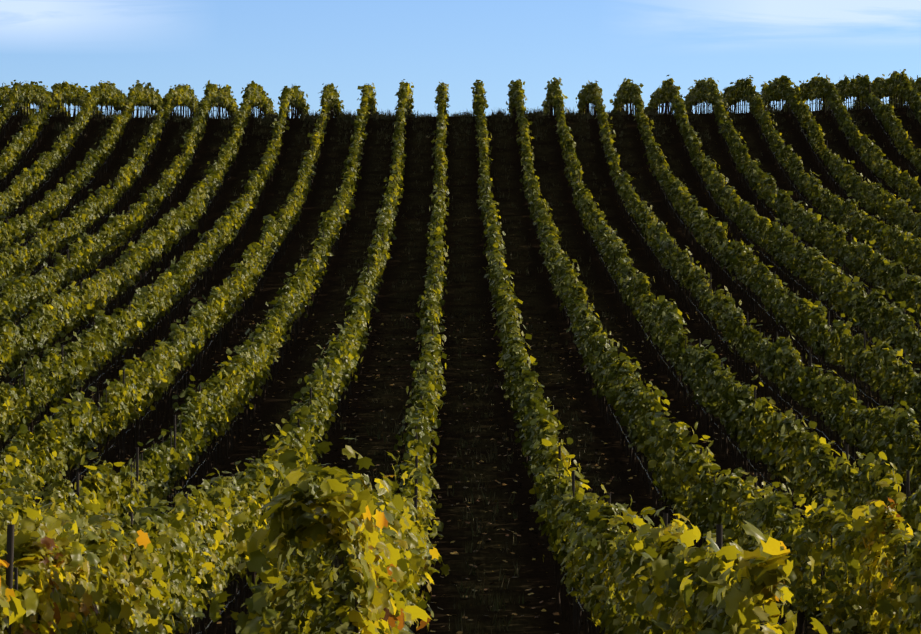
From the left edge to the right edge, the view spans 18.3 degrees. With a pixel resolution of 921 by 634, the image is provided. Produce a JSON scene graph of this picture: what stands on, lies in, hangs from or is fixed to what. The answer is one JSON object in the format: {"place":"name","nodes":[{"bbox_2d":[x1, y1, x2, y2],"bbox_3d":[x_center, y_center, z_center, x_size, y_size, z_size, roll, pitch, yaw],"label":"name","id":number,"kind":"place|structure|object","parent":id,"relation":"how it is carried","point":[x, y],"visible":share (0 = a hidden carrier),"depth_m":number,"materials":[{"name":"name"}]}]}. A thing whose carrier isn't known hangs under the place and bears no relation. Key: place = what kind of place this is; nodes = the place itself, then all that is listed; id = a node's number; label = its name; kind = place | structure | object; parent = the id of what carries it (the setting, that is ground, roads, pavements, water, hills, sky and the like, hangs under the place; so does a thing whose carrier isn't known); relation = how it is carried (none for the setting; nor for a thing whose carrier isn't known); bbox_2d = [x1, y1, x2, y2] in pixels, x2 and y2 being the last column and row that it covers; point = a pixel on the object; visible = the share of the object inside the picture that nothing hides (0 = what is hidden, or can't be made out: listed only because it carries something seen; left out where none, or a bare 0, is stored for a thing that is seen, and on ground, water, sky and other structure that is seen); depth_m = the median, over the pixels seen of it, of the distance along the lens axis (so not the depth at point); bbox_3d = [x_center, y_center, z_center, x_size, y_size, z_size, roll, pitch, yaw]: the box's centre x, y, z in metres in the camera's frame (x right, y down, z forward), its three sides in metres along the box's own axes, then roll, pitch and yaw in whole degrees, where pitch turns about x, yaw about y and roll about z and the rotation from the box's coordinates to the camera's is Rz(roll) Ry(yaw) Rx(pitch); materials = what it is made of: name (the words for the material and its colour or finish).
{"place":"outdoors","nodes":[
{"label":"outdoors","id":0,"kind":"place"},
{"bbox_2d":[0,108,920,633],"bbox_3d":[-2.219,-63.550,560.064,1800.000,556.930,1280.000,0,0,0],"label":"terrain","id":1,"kind":"structure","parent":0,"point":[466,228],"depth_m":98.94,"materials":[{"name":"soil"}]},
{"bbox_2d":[1,100,917,633],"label":"dry grass tufts","id":2,"kind":"object","parent":1,"relation":"on","point":[267,118],"visible":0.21,"depth_m":120.26,"materials":[{"name":"plant"}]},
{"bbox_2d":[3,93,915,633],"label":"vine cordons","id":3,"kind":"object","parent":1,"relation":"on","point":[697,297],"depth_m":75.71,"materials":[{"name":"brown plant"}]},
{"bbox_2d":[0,69,920,407],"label":"vine leaves","id":4,"kind":"object","parent":3,"relation":"attached to","point":[106,337],"visible":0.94,"depth_m":106.41,"materials":[{"name":"green plant"}]},
{"bbox_2d":[0,75,919,633],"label":"vine posts","id":5,"kind":"object","parent":1,"relation":"on","point":[10,577],"visible":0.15,"depth_m":74.35,"materials":[{"name":"brown wood"}]},
{"bbox_2d":[0,311,919,633],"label":"fallen leaves","id":6,"kind":"object","parent":1,"relation":"on","point":[464,447],"visible":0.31,"depth_m":64.25,"materials":[{"name":"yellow plant"}]},
{"bbox_2d":[0,438,920,633],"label":"vine leaves","id":7,"kind":"object","parent":1,"relation":"on","point":[646,578],"visible":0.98,"depth_m":21.59,"materials":[{"name":"green plant"}]},
{"bbox_2d":[0,345,920,565],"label":"vine leaves","id":8,"kind":"object","parent":1,"relation":"on","point":[894,443],"visible":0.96,"depth_m":49.94,"materials":[{"name":"green plant"}]},
{"bbox_2d":[0,92,920,633],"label":"vine trunks","id":9,"kind":"object","parent":1,"relation":"on","point":[562,598],"visible":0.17,"depth_m":88.46,"materials":[{"name":"brown plant"}]},
{"bbox_2d":[2,99,920,633],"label":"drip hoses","id":10,"kind":"object","parent":1,"relation":"on","point":[564,307],"visible":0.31,"depth_m":87.56,"materials":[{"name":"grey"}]},
{"bbox_2d":[0,0,920,118],"label":"sky","id":11,"kind":"structure","parent":0,"point":[274,44],"materials":[{"name":"blue"}]}
]}

